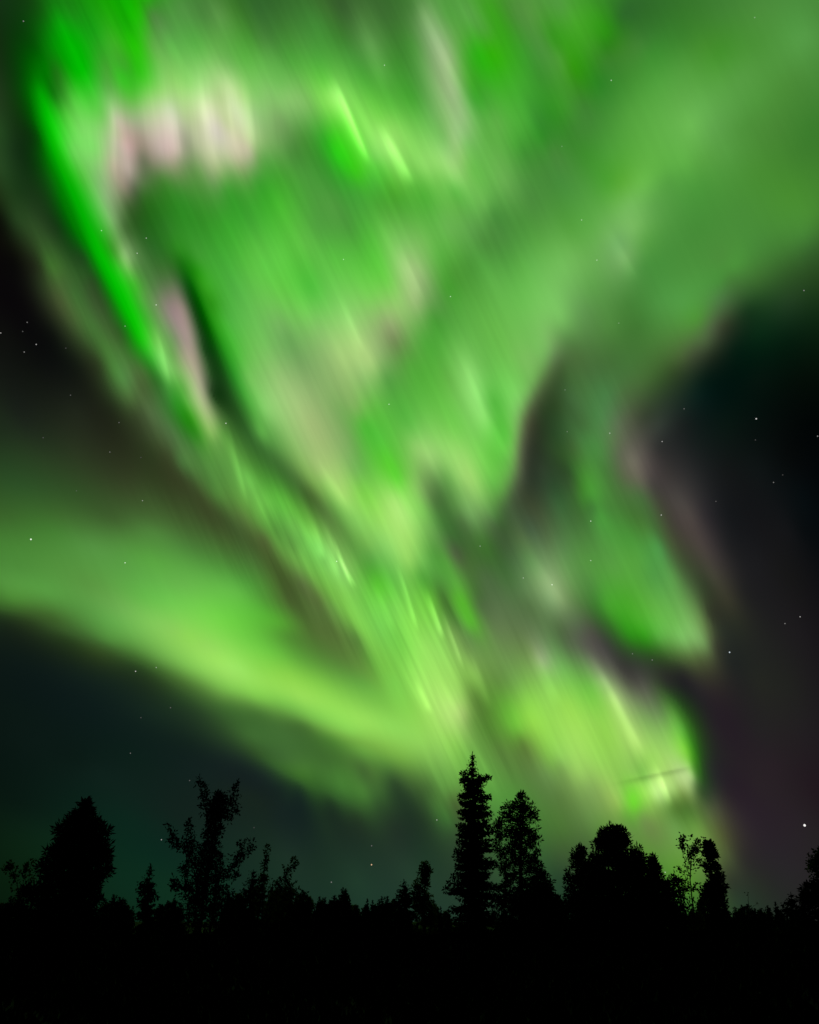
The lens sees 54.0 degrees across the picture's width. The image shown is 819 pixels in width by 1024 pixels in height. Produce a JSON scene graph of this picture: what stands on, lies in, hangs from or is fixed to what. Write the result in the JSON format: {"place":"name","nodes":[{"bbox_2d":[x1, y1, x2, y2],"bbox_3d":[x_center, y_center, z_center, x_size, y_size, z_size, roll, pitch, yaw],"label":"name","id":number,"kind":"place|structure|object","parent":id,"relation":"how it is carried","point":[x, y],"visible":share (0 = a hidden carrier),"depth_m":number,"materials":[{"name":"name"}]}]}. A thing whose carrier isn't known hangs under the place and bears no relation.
{"place":"outdoors","nodes":[
{"label":"outdoors","id":0,"kind":"place"},
{"bbox_2d":[0,0,818,921],"bbox_3d":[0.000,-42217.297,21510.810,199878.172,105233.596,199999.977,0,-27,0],"label":"sky","id":1,"kind":"structure","parent":0,"point":[338,594],"depth_m":92225.62,"materials":[{"name":"green"}]},
{"bbox_2d":[0,922,818,1023],"bbox_3d":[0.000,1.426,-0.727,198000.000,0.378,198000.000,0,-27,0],"label":"ground","id":2,"kind":"structure","parent":0,"point":[305,999],"depth_m":17.48,"materials":[{"name":"black"}]},
{"bbox_2d":[1,858,35,904],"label":"young birch","id":3,"kind":"object","parent":2,"relation":"on","point":[9,866],"visible":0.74,"depth_m":36.55,"materials":[{"name":"black plant"}]},
{"bbox_2d":[5,796,116,964],"bbox_3d":[-13.730,14.793,32.157,3.850,6.708,3.668,10,-29,-19],"label":"pine tree","id":4,"kind":"object","parent":2,"relation":"on","point":[78,849],"visible":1,"depth_m":31.57,"materials":[{"name":"black plant"}]},
{"bbox_2d":[103,894,117,933],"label":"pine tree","id":5,"kind":"object","parent":2,"relation":"on","point":[110,903],"visible":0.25,"depth_m":65.89,"materials":[{"name":"black plant"}]},
{"bbox_2d":[104,897,125,939],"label":"tree","id":6,"kind":"object","parent":2,"relation":"on","point":[118,904],"visible":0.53,"depth_m":57.39,"materials":[{"name":"black plant"}]},
{"bbox_2d":[110,899,131,938],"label":"tree","id":7,"kind":"object","parent":2,"relation":"on","point":[126,915],"visible":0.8,"depth_m":57.00,"materials":[{"name":"black plant"}]},
{"bbox_2d":[131,863,162,952],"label":"spruce tree","id":8,"kind":"object","parent":2,"relation":"on","point":[146,930],"visible":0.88,"depth_m":42.71,"materials":[{"name":"black plant"}]},
{"bbox_2d":[153,904,166,939],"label":"tree","id":9,"kind":"object","parent":2,"relation":"on","point":[159,916],"visible":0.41,"depth_m":53.42,"materials":[{"name":"black plant"}]},
{"bbox_2d":[161,900,175,936],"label":"tree","id":10,"kind":"object","parent":2,"relation":"on","point":[169,916],"visible":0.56,"depth_m":64.97,"materials":[{"name":"black plant"}]},
{"bbox_2d":[167,900,178,935],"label":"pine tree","id":11,"kind":"object","parent":2,"relation":"on","point":[174,912],"visible":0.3,"depth_m":66.75,"materials":[{"name":"black plant"}]},
{"bbox_2d":[173,902,187,937],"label":"tree","id":12,"kind":"object","parent":2,"relation":"on","point":[178,918],"visible":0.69,"depth_m":66.28,"materials":[{"name":"black plant"}]},
{"bbox_2d":[162,774,256,945],"bbox_3d":[-8.993,15.339,35.834,4.296,7.061,1.872,6,-28,-12],"label":"birch tree","id":13,"kind":"object","parent":2,"relation":"on","point":[217,811],"visible":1,"depth_m":35.68,"materials":[{"name":"black plant"}]},
{"bbox_2d":[232,870,272,945],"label":"spruce tree","id":14,"kind":"object","parent":2,"relation":"on","point":[249,927],"visible":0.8,"depth_m":45.50,"materials":[{"name":"black plant"}]},
{"bbox_2d":[251,843,301,928],"bbox_3d":[-7.129,20.053,43.249,2.714,4.172,1.777,4,-27,-8],"label":"birch sapling","id":15,"kind":"object","parent":2,"relation":"on","point":[291,893],"visible":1,"depth_m":42.94,"materials":[{"name":"black plant"}]},
{"bbox_2d":[288,890,313,939],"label":"tree","id":16,"kind":"object","parent":2,"relation":"on","point":[300,914],"visible":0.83,"depth_m":55.56,"materials":[{"name":"black plant"}]},
{"bbox_2d":[306,896,314,911],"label":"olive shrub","id":17,"kind":"object","parent":2,"relation":"on","point":[312,902],"visible":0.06,"depth_m":85.46,"materials":[{"name":"black plant"}]},
{"bbox_2d":[311,897,324,937],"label":"spruce tree","id":18,"kind":"object","parent":2,"relation":"on","point":[318,919],"visible":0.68,"depth_m":58.42,"materials":[{"name":"black plant"}]},
{"bbox_2d":[314,897,329,932],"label":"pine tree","id":19,"kind":"object","parent":2,"relation":"on","point":[325,910],"visible":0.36,"depth_m":60.87,"materials":[{"name":"black plant"}]},
{"bbox_2d":[324,894,340,933],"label":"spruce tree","id":20,"kind":"object","parent":2,"relation":"on","point":[333,898],"visible":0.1,"depth_m":59.19,"materials":[{"name":"black plant"}]},
{"bbox_2d":[323,899,346,940],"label":"tree","id":21,"kind":"object","parent":2,"relation":"on","point":[335,921],"visible":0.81,"depth_m":57.43,"materials":[{"name":"black plant"}]},
{"bbox_2d":[337,887,351,913],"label":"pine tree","id":22,"kind":"object","parent":2,"relation":"on","point":[340,897],"visible":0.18,"depth_m":67.11,"materials":[{"name":"black plant"}]},
{"bbox_2d":[340,890,355,941],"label":"spruce tree","id":23,"kind":"object","parent":2,"relation":"on","point":[348,927],"visible":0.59,"depth_m":58.56,"materials":[{"name":"black plant"}]},
{"bbox_2d":[350,905,366,943],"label":"tree","id":24,"kind":"object","parent":2,"relation":"on","point":[358,918],"visible":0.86,"depth_m":58.61,"materials":[{"name":"black plant"}]},
{"bbox_2d":[359,904,374,935],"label":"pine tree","id":25,"kind":"object","parent":2,"relation":"on","point":[370,920],"visible":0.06,"depth_m":59.95,"materials":[{"name":"black plant"}]},
{"bbox_2d":[360,898,374,942],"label":"spruce tree","id":26,"kind":"object","parent":2,"relation":"on","point":[367,925],"visible":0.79,"depth_m":58.53,"materials":[{"name":"black plant"}]},
{"bbox_2d":[369,899,377,931],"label":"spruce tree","id":27,"kind":"object","parent":2,"relation":"on","point":[372,909],"visible":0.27,"depth_m":66.36,"materials":[{"name":"black plant"}]},
{"bbox_2d":[374,899,380,925],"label":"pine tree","id":28,"kind":"object","parent":2,"relation":"on","point":[378,907],"visible":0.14,"depth_m":67.22,"materials":[{"name":"black plant"}]},
{"bbox_2d":[375,896,387,942],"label":"spruce tree","id":29,"kind":"object","parent":2,"relation":"on","point":[381,928],"visible":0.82,"depth_m":58.51,"materials":[{"name":"black plant"}]},
{"bbox_2d":[376,896,396,934],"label":"tree","id":30,"kind":"object","parent":2,"relation":"on","point":[386,908],"visible":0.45,"depth_m":64.45,"materials":[{"name":"black plant"}]},
{"bbox_2d":[386,879,425,943],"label":"spruce tree","id":31,"kind":"object","parent":2,"relation":"on","point":[405,917],"visible":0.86,"depth_m":55.13,"materials":[{"name":"black plant"}]},
{"bbox_2d":[411,860,438,935],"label":"tree","id":32,"kind":"object","parent":2,"relation":"on","point":[423,900],"visible":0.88,"depth_m":67.26,"materials":[{"name":"black plant"}]},
{"bbox_2d":[427,899,438,933],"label":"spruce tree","id":33,"kind":"object","parent":2,"relation":"on","point":[430,927],"visible":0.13,"depth_m":68.77,"materials":[{"name":"black plant"}]},
{"bbox_2d":[435,906,444,937],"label":"spruce tree","id":34,"kind":"object","parent":2,"relation":"on","point":[441,929],"visible":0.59,"depth_m":60.01,"materials":[{"name":"black plant"}]},
{"bbox_2d":[441,751,502,948],"bbox_3d":[3.921,21.291,50.819,3.564,12.067,3.672,19,-33,-33],"label":"spruce tree","id":35,"kind":"object","parent":2,"relation":"on","point":[473,865],"visible":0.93,"depth_m":49.87,"materials":[{"name":"black plant"}]},
{"bbox_2d":[487,790,560,944],"bbox_3d":[7.096,23.444,52.934,4.757,9.944,4.560,-23,-35,38],"label":"pine tree","id":36,"kind":"object","parent":2,"relation":"on","point":[529,836],"visible":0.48,"depth_m":52.81,"materials":[{"name":"black plant"}]},
{"bbox_2d":[493,867,562,947],"bbox_3d":[6.781,22.820,46.008,3.901,4.744,4.133,-21,-34,35],"label":"tree","id":37,"kind":"object","parent":2,"relation":"on","point":[535,896],"visible":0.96,"depth_m":45.62,"materials":[{"name":"black plant"}]},
{"bbox_2d":[555,842,594,948],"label":"pine tree","id":38,"kind":"object","parent":2,"relation":"on","point":[578,855],"visible":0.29,"depth_m":44.49,"materials":[{"name":"black plant"}]},
{"bbox_2d":[557,820,673,955],"bbox_3d":[9.989,18.664,39.707,5.723,6.524,5.068,-6,-28,12],"label":"pine tree","id":39,"kind":"object","parent":2,"relation":"on","point":[612,907],"visible":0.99,"depth_m":38.70,"materials":[{"name":"black plant"}]},
{"bbox_2d":[634,869,690,940],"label":"tree","id":40,"kind":"object","parent":2,"relation":"on","point":[668,898],"visible":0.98,"depth_m":37.10,"materials":[{"name":"plant"}]},
{"bbox_2d":[643,852,682,948],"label":"pine tree","id":41,"kind":"object","parent":2,"relation":"on","point":[655,869],"visible":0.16,"depth_m":40.65,"materials":[{"name":"black plant"}]},
{"bbox_2d":[673,832,708,946],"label":"birch tree","id":42,"kind":"object","parent":2,"relation":"on","point":[689,854],"visible":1,"depth_m":34.76,"materials":[{"name":"black plant"}]},
{"bbox_2d":[688,903,694,925],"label":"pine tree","id":43,"kind":"object","parent":2,"relation":"on","point":[690,912],"visible":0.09,"depth_m":64.75,"materials":[{"name":"black plant"}]},
{"bbox_2d":[690,839,735,951],"bbox_3d":[15.256,19.727,41.029,2.414,5.740,2.001,-9,-28,17],"label":"spruce tree","id":44,"kind":"object","parent":2,"relation":"on","point":[714,891],"visible":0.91,"depth_m":40.53,"materials":[{"name":"black plant"}]},
{"bbox_2d":[730,906,742,939],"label":"tree","id":45,"kind":"object","parent":2,"relation":"on","point":[736,919],"visible":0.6,"depth_m":53.45,"materials":[{"name":"black plant"}]},
{"bbox_2d":[738,905,754,942],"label":"tree","id":46,"kind":"object","parent":2,"relation":"on","point":[743,922],"visible":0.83,"depth_m":52.01,"materials":[{"name":"black plant"}]},
{"bbox_2d":[745,904,753,937],"bbox_3d":[24.937,30.216,58.625,1.295,3.034,1.185,-12,-29,22],"label":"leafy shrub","id":47,"kind":"object","parent":2,"relation":"on","point":[746,907],"visible":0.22,"depth_m":58.86,"materials":[{"name":"black plant"}]},
{"bbox_2d":[744,892,757,930],"bbox_3d":[21.464,24.998,50.355,1.041,2.164,0.516,-3,-27,6],"label":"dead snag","id":48,"kind":"object","parent":2,"relation":"on","point":[748,908],"visible":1,"depth_m":50.38,"materials":[{"name":"black plant"}]},
{"bbox_2d":[750,908,770,940],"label":"tree","id":49,"kind":"object","parent":2,"relation":"on","point":[757,926],"visible":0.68,"depth_m":54.55,"materials":[{"name":"black plant"}]},
{"bbox_2d":[755,907,776,936],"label":"tree","id":50,"kind":"object","parent":2,"relation":"on","point":[766,922],"visible":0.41,"depth_m":55.02,"materials":[{"name":"black plant"}]},
{"bbox_2d":[764,905,775,935],"bbox_3d":[28.131,32.154,62.599,1.184,2.822,1.066,3,-27,-6],"label":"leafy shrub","id":51,"kind":"object","parent":2,"relation":"on","point":[769,913],"visible":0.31,"depth_m":62.84,"materials":[{"name":"black plant"}]},
{"bbox_2d":[772,902,789,940],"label":"tree","id":52,"kind":"object","parent":2,"relation":"on","point":[775,917],"visible":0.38,"depth_m":52.74,"materials":[{"name":"black plant"}]},
{"bbox_2d":[777,891,798,945],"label":"spruce tree","id":53,"kind":"object","parent":2,"relation":"on","point":[784,931],"visible":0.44,"depth_m":49.26,"materials":[{"name":"black plant"}]},
{"bbox_2d":[787,876,818,949],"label":"tree","id":54,"kind":"object","parent":2,"relation":"on","point":[805,929],"visible":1,"depth_m":40.55,"materials":[{"name":"black plant"}]},
{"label":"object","id":55,"kind":"object","parent":2,"relation":"on","visible":0},
{"bbox_2d":[804,846,818,879],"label":"birch tree","id":56,"kind":"object","parent":55,"relation":"on","point":[813,865],"visible":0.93,"depth_m":43.19,"materials":[{"name":"black plant"}]}
]}

